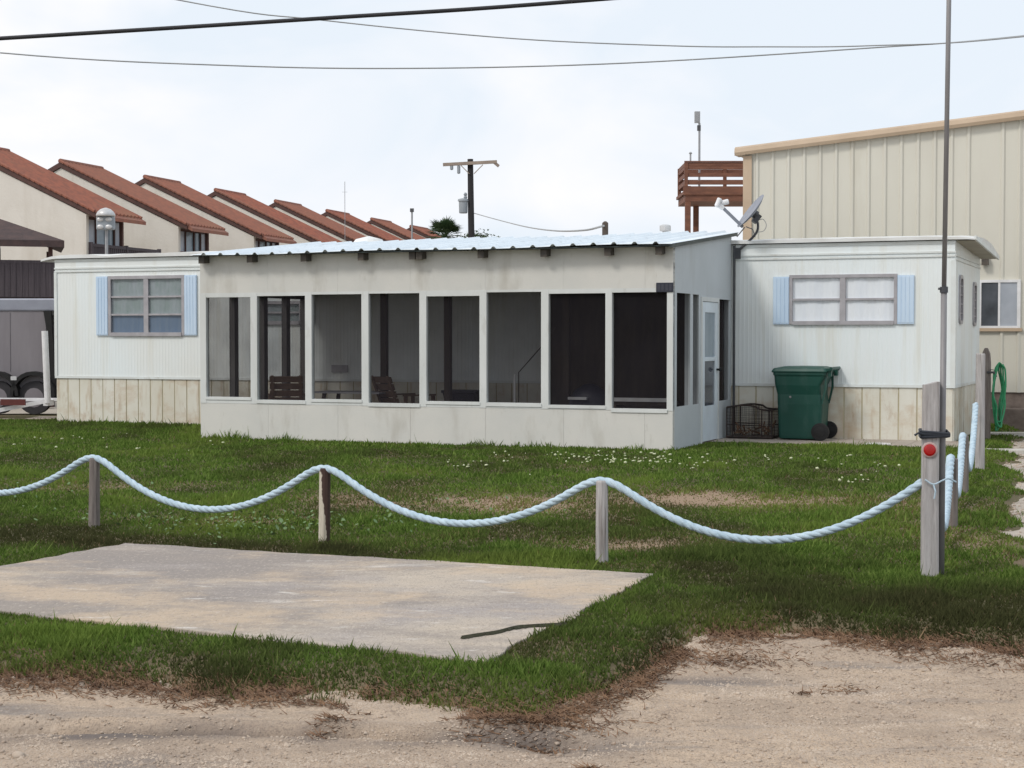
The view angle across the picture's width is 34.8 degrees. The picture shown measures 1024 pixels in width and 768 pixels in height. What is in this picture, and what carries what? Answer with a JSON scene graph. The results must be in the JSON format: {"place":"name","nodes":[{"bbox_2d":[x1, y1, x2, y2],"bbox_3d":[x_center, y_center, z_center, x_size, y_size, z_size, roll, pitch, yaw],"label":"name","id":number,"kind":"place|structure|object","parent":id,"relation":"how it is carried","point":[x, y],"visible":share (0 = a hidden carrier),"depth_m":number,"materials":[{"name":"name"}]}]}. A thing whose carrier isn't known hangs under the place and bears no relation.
{"place":"outdoors","nodes":[
{"label":"outdoors","id":0,"kind":"place"},
{"bbox_2d":[0,416,56,418],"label":"parking strip","id":1,"kind":"object","parent":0,"point":[43,417],"depth_m":32.50,"materials":[{"name":"grey concrete"}]},
{"bbox_2d":[0,331,56,411],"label":"trailer","id":2,"kind":"object","parent":1,"relation":"on","point":[46,400],"visible":0.94,"depth_m":32.07,"materials":[{"name":"white metal"}]},
{"bbox_2d":[0,298,56,413],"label":"cargo trailer","id":3,"kind":"object","parent":1,"relation":"on","point":[24,322],"visible":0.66,"depth_m":33.49,"materials":[{"name":"metal"}]},
{"bbox_2d":[3,402,56,413],"bbox_3d":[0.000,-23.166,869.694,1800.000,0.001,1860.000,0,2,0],"label":"ground","id":4,"kind":"structure","parent":0,"point":[51,410],"depth_m":40.38,"materials":[{"name":"beige concrete"}]},
{"bbox_2d":[0,219,63,406],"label":"raised house","id":5,"kind":"structure","parent":4,"relation":"on","point":[26,278],"depth_m":41.69,"materials":[{"name":"brown"}]},
{"bbox_2d":[0,147,160,259],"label":"townhouse","id":6,"kind":"structure","parent":4,"relation":"on","point":[36,197],"depth_m":69.52,"materials":[{"name":"beige paint"}]},
{"bbox_2d":[89,217,118,245],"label":"window","id":7,"kind":"structure","parent":6,"relation":"in","point":[96,236],"depth_m":70.53,"materials":[{"name":"clear glass"}]},
{"bbox_2d":[96,208,115,253],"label":"domed lamp","id":8,"kind":"object","parent":4,"relation":"on","point":[105,219],"visible":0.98,"depth_m":59.73,"materials":[{"name":"metal"}]},
{"bbox_2d":[47,159,228,252],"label":"townhouse","id":9,"kind":"structure","parent":4,"relation":"on","point":[169,226],"depth_m":77.33,"materials":[{"name":"beige paint"}]},
{"bbox_2d":[180,229,204,251],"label":"window","id":10,"kind":"structure","parent":9,"relation":"in","point":[191,241],"depth_m":78.32,"materials":[{"name":"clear glass"}]},
{"bbox_2d":[135,175,296,250],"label":"townhouse","id":11,"kind":"structure","parent":4,"relation":"on","point":[244,231],"depth_m":85.01,"materials":[{"name":"red tile"}]},
{"bbox_2d":[256,239,275,246],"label":"window","id":12,"kind":"structure","parent":11,"relation":"in","point":[259,243],"depth_m":85.91,"materials":[{"name":"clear glass"}]},
{"bbox_2d":[207,188,341,244],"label":"townhouse","id":13,"kind":"structure","parent":4,"relation":"on","point":[298,231],"depth_m":92.91,"materials":[{"name":"red tile"}]},
{"bbox_2d":[269,199,365,241],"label":"townhouse","id":14,"kind":"structure","parent":4,"relation":"on","point":[320,222],"depth_m":100.65,"materials":[{"name":"red tile"}]},
{"bbox_2d":[321,209,401,240],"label":"townhouse","id":15,"kind":"structure","parent":4,"relation":"on","point":[362,227],"depth_m":108.43,"materials":[{"name":"red tile"}]},
{"bbox_2d":[367,217,425,239],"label":"townhouse","id":16,"kind":"structure","parent":4,"relation":"on","point":[398,231],"depth_m":116.11,"materials":[{"name":"red tile"}]},
{"bbox_2d":[410,208,413,238],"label":"lamp mast","id":17,"kind":"object","parent":4,"relation":"on","point":[411,210],"visible":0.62,"depth_m":94.73,"materials":[{"name":"metal"}]},
{"bbox_2d":[407,225,440,238],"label":"townhouse","id":18,"kind":"structure","parent":4,"relation":"on","point":[421,231],"depth_m":123.78,"materials":[{"name":"red tile"}]},
{"bbox_2d":[425,215,462,238],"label":"palm tree","id":19,"kind":"object","parent":4,"relation":"on","point":[443,228],"visible":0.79,"depth_m":93.39,"materials":[{"name":"green plant"}]},
{"bbox_2d":[443,159,499,237],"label":"utility pole","id":20,"kind":"object","parent":4,"relation":"on","point":[466,205],"visible":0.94,"depth_m":69.66,"materials":[{"name":"brown wood"}]},
{"bbox_2d":[474,213,604,231],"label":"service cable","id":21,"kind":"object","parent":20,"relation":"attached to","point":[597,227],"visible":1,"depth_m":40.87,"materials":[{"name":"black rubber"}]},
{"bbox_2d":[457,229,498,237],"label":"tree","id":22,"kind":"object","parent":4,"relation":"on","point":[480,235],"visible":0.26,"depth_m":95.51,"materials":[{"name":"green plant"}]},
{"bbox_2d":[676,161,742,232],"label":"timber deck","id":23,"kind":"structure","parent":4,"relation":"on","point":[694,197],"depth_m":65.67,"materials":[{"name":"brown wood"}]},
{"bbox_2d":[694,111,700,185],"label":"weather mast","id":24,"kind":"object","parent":23,"relation":"on","point":[696,116],"visible":0.87,"depth_m":66.89,"materials":[{"name":"metal"}]},
{"bbox_2d":[734,110,1023,430],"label":"metal building","id":25,"kind":"structure","parent":4,"relation":"on","point":[883,182],"depth_m":30.47,"materials":[{"name":"beige metal"}]},
{"bbox_2d":[980,279,1021,330],"bbox_3d":[8.967,-1.442,30.061,0.812,0.945,0.180,1,2,22],"label":"window","id":26,"kind":"structure","parent":25,"relation":"in","point":[1000,300],"depth_m":29.99,"materials":[{"name":"white plastic"}]},
{"bbox_2d":[986,448,1023,453],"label":"kerb","id":27,"kind":"structure","parent":4,"relation":"on","point":[1019,451],"depth_m":22.98,"materials":[{"name":"concrete"}]},
{"bbox_2d":[991,432,1023,436],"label":"kerb","id":28,"kind":"structure","parent":4,"relation":"on","point":[1019,434],"depth_m":26.53,"materials":[{"name":"concrete"}]},
{"bbox_2d":[0,0,610,39],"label":"overhead cable","id":29,"kind":"object","parent":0,"point":[289,20],"visible":1,"depth_m":12.91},
{"bbox_2d":[0,633,1023,767],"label":"dirt road","id":30,"kind":"structure","parent":0,"point":[267,722],"depth_m":6.92,"materials":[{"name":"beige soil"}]},
{"bbox_2d":[0,634,1023,767],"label":"road stones","id":31,"kind":"object","parent":30,"relation":"on","point":[16,754],"visible":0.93,"depth_m":6.79,"materials":[{"name":"beige gravel"}]},
{"bbox_2d":[0,413,1023,715],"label":"lawn","id":32,"kind":"structure","parent":0,"point":[714,498],"depth_m":13.28,"materials":[{"name":"plant"}]},
{"bbox_2d":[88,458,99,526],"bbox_3d":[-3.512,0.972,13.742,0.100,0.707,0.094,0,2,0],"label":"fence post","id":33,"kind":"object","parent":32,"relation":"on","point":[94,495],"visible":0.85,"depth_m":13.70,"materials":[{"name":"grey wood"}]},
{"bbox_2d":[8,474,568,543],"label":"broadleaf weeds","id":34,"kind":"object","parent":32,"relation":"on","point":[264,523],"visible":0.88,"depth_m":13.92,"materials":[{"name":"green plant"}]},
{"bbox_2d":[318,468,330,542],"bbox_3d":[-1.455,1.003,12.662,0.100,0.707,0.092,0,2,0],"label":"fence post","id":35,"kind":"object","parent":32,"relation":"on","point":[324,499],"visible":0.79,"depth_m":12.62,"materials":[{"name":"grey wood"}]},
{"bbox_2d":[0,543,652,663],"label":"concrete slab","id":36,"kind":"structure","parent":32,"relation":"on","point":[432,608],"depth_m":9.98,"materials":[{"name":"grey concrete"}]},
{"bbox_2d":[12,433,900,482],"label":"clover flowers","id":37,"kind":"object","parent":32,"relation":"on","point":[625,462],"visible":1,"depth_m":20.40,"materials":[{"name":"white plant"}]},
{"bbox_2d":[192,230,738,449],"bbox_3d":[-0.698,-0.761,25.859,7.849,3.395,3.780,1,2,22],"label":"screened porch","id":38,"kind":"object","parent":32,"relation":"on","point":[623,329],"visible":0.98,"depth_m":24.73,"materials":[{"name":"paint"}]},
{"bbox_2d":[268,375,304,399],"bbox_3d":[-3.686,0.312,26.924,0.630,0.929,0.904,0,2,-3],"label":"slatted chair","id":39,"kind":"object","parent":38,"relation":"on","point":[273,386],"visible":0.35,"depth_m":26.57,"materials":[{"name":"brown wood"}]},
{"bbox_2d":[315,390,385,402],"bbox_3d":[-2.582,0.455,26.607,1.240,0.669,0.645,1,2,22],"label":"patio table","id":40,"kind":"object","parent":38,"relation":"on","point":[338,392],"visible":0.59,"depth_m":26.50,"materials":[{"name":"brown wood"}]},
{"bbox_2d":[371,375,435,402],"bbox_3d":[-1.782,0.324,26.492,0.904,0.929,0.630,-1,2,-38],"label":"slatted chair","id":41,"kind":"object","parent":38,"relation":"on","point":[388,386],"visible":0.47,"depth_m":26.29,"materials":[{"name":"brown wood"}]},
{"bbox_2d":[441,389,479,401],"bbox_3d":[-0.778,0.442,26.540,0.700,0.690,0.520,1,2,22],"label":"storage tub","id":42,"kind":"object","parent":38,"relation":"on","point":[465,395],"visible":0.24,"depth_m":26.31,"materials":[{"name":"black plastic"}]},
{"bbox_2d":[518,327,555,402],"bbox_3d":[0.387,-0.032,25.390,0.586,1.705,0.025,0,2,7],"label":"leaning stick","id":43,"kind":"object","parent":38,"relation":"on","point":[524,366],"visible":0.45,"depth_m":25.40,"materials":[{"name":"grey wood"}]},
{"bbox_2d":[568,383,604,404],"bbox_3d":[1.180,0.412,24.972,0.720,0.840,0.546,1,2,22],"label":"covered grill","id":44,"kind":"object","parent":38,"relation":"on","point":[589,394],"visible":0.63,"depth_m":24.80,"materials":[{"name":"fabric"}]},
{"bbox_2d":[614,398,678,408],"bbox_3d":[1.961,0.527,24.207,0.920,0.655,0.440,1,2,22],"label":"bench","id":45,"kind":"object","parent":38,"relation":"on","point":[619,402],"visible":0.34,"depth_m":24.02,"materials":[{"name":"metal"}]},
{"bbox_2d":[656,283,672,291],"bbox_3d":[2.143,-1.356,22.933,0.250,0.133,0.017,1,2,22],"label":"plaque","id":46,"kind":"object","parent":38,"relation":"attached to","point":[664,287],"visible":1,"depth_m":22.93,"materials":[{"name":"grey metal"}]},
{"bbox_2d":[703,302,721,441],"bbox_3d":[3.026,-0.192,24.795,0.124,2.098,0.890,1,2,22],"label":"door","id":47,"kind":"structure","parent":38,"relation":"in","point":[710,309],"depth_m":24.86,"materials":[{"name":"paint"}]},
{"bbox_2d":[0,609,1023,767],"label":"dead grass","id":48,"kind":"structure","parent":32,"relation":"on","point":[559,715],"depth_m":7.72,"materials":[{"name":"brown plant"}]},
{"bbox_2d":[41,221,998,440],"bbox_3d":[-0.282,-1.046,29.432,17.085,3.700,3.690,1,2,22],"label":"mobile home","id":49,"kind":"object","parent":32,"relation":"on","point":[864,313],"visible":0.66,"depth_m":27.43,"materials":[{"name":"white metal"}]},
{"bbox_2d":[108,275,184,335],"bbox_3d":[-6.730,-1.438,30.081,1.660,1.115,0.072,1,2,22],"label":"window","id":50,"kind":"structure","parent":49,"relation":"in","point":[149,305],"depth_m":30.08,"materials":[{"name":"glass"}]},
{"bbox_2d":[268,301,299,324],"bbox_3d":[-4.188,-1.266,29.071,1.040,0.420,0.072,1,2,22],"label":"window","id":51,"kind":"structure","parent":49,"relation":"in","point":[274,307],"depth_m":29.04,"materials":[{"name":"glass"}]},
{"bbox_2d":[715,195,766,258],"bbox_3d":[3.618,-2.482,25.756,0.764,1.000,0.598,1,2,22],"label":"satellite dish","id":52,"kind":"object","parent":49,"relation":"attached to","point":[753,213],"visible":1,"depth_m":25.74,"materials":[{"name":"white metal"}]},
{"bbox_2d":[789,274,897,324],"bbox_3d":[5.129,-1.309,25.340,1.665,0.780,0.072,1,2,22],"label":"window","id":53,"kind":"structure","parent":49,"relation":"in","point":[834,299],"depth_m":25.33,"materials":[{"name":"glass"}]},
{"bbox_2d":[958,275,963,323],"bbox_3d":[6.965,-1.309,25.355,0.042,0.760,0.440,1,2,22],"label":"window","id":54,"kind":"structure","parent":49,"relation":"in","point":[961,279],"depth_m":25.43,"materials":[{"name":"metal"}]},
{"bbox_2d":[972,282,976,325],"bbox_3d":[7.681,-1.326,27.170,0.042,0.730,0.440,1,2,22],"label":"window","id":55,"kind":"structure","parent":49,"relation":"in","point":[974,291],"depth_m":27.01,"materials":[{"name":"metal"}]},
{"bbox_2d":[596,480,607,562],"bbox_3d":[0.634,1.034,11.571,0.090,0.707,0.091,-1,2,-24],"label":"fence post","id":56,"kind":"object","parent":32,"relation":"on","point":[602,517],"visible":0.82,"depth_m":11.53,"materials":[{"name":"grey wood"}]},
{"bbox_2d":[914,381,950,576],"bbox_3d":[2.788,0.686,10.884,0.237,1.403,0.174,0,2,8],"label":"corner post","id":57,"kind":"object","parent":32,"relation":"on","point":[928,433],"visible":0.96,"depth_m":10.84,"materials":[{"name":"grey wood"}]},
{"bbox_2d":[0,455,921,543],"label":"rope","id":58,"kind":"object","parent":57,"relation":"attached to","point":[908,491],"visible":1,"depth_m":11.97,"materials":[{"name":"grey fabric"}]},
{"bbox_2d":[925,478,956,498],"bbox_3d":[2.848,0.691,10.832,0.232,0.138,0.046,0,2,-13],"label":"twine","id":59,"kind":"object","parent":57,"relation":"attached to","point":[934,484],"visible":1,"depth_m":10.82,"materials":[{"name":"fabric"}]},
{"bbox_2d":[938,0,950,574],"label":"metal pole","id":60,"kind":"object","parent":57,"relation":"attached to","point":[943,289],"visible":0.88,"depth_m":10.88,"materials":[{"name":"metal"}]},
{"bbox_2d":[949,458,957,526],"bbox_3d":[3.698,0.974,13.742,0.100,0.702,0.101,1,2,37],"label":"fence post","id":61,"kind":"object","parent":32,"relation":"on","point":[953,520],"visible":0.49,"depth_m":13.70,"materials":[{"name":"grey wood"}]},
{"bbox_2d":[945,402,978,530],"bbox_3d":[4.186,0.696,15.301,0.105,0.715,9.018,1,2,17],"label":"rope","id":62,"kind":"object","parent":61,"relation":"attached to","point":[949,467],"visible":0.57,"depth_m":15.93,"materials":[{"name":"white fabric"}]},
{"bbox_2d":[962,435,968,493],"bbox_3d":[4.580,0.883,16.565,0.100,0.722,0.101,1,2,36],"label":"fence post","id":63,"kind":"object","parent":32,"relation":"on","point":[965,487],"visible":0.48,"depth_m":16.52,"materials":[{"name":"grey wood"}]},
{"bbox_2d":[975,353,984,468],"bbox_3d":[5.653,0.392,19.730,0.116,1.522,0.117,1,2,22],"label":"tall post","id":64,"kind":"object","parent":32,"relation":"on","point":[980,401],"visible":0.81,"depth_m":19.68,"materials":[{"name":"grey wood"}]},
{"bbox_2d":[975,348,996,438],"bbox_3d":[7.400,0.203,25.480,0.327,1.530,0.168,1,2,22],"label":"tap post","id":65,"kind":"object","parent":32,"relation":"on","point":[988,369],"visible":0.59,"depth_m":25.46,"materials":[{"name":"wood"}]},
{"bbox_2d":[991,362,1006,430],"bbox_3d":[7.556,0.200,25.407,0.249,1.087,0.116,-1,2,-18],"label":"garden hose","id":66,"kind":"object","parent":65,"relation":"hanging from","point":[1000,368],"visible":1,"depth_m":25.40,"materials":[{"name":"green rubber"}]},
{"bbox_2d":[0,35,1023,68],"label":"overhead cable","id":67,"kind":"object","parent":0,"point":[476,67],"visible":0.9,"depth_m":16.91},
{"bbox_2d":[0,0,1023,239],"label":"sky","id":68,"kind":"structure","parent":0,"point":[584,146],"materials":[{"name":"white"}]},
{"bbox_2d":[178,0,1023,47],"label":"overhead cable","id":69,"kind":"object","parent":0,"point":[597,42],"visible":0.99,"depth_m":15.91,"materials":[{"name":"black rubber"}]},
{"bbox_2d":[710,437,969,447],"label":"path","id":70,"kind":"structure","parent":0,"point":[909,443],"depth_m":24.71,"materials":[{"name":"beige concrete"}]},
{"bbox_2d":[726,403,778,438],"bbox_3d":[3.772,0.571,25.589,0.731,0.525,0.531,1,2,22],"label":"wire trap","id":71,"kind":"object","parent":70,"relation":"on","point":[770,430],"visible":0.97,"depth_m":25.59,"materials":[{"name":"brown metal"}]},
{"bbox_2d":[772,366,840,440],"bbox_3d":[4.539,0.285,25.230,0.942,1.135,0.750,1,2,22],"label":"trash cart","id":72,"kind":"object","parent":70,"relation":"on","point":[803,400],"visible":1,"depth_m":24.97,"materials":[{"name":"green plastic"}]},
{"bbox_2d":[1000,440,1023,538],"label":"driveway","id":73,"kind":"structure","parent":0,"point":[1016,532],"depth_m":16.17,"materials":[{"name":"grey gravel"}]}
]}

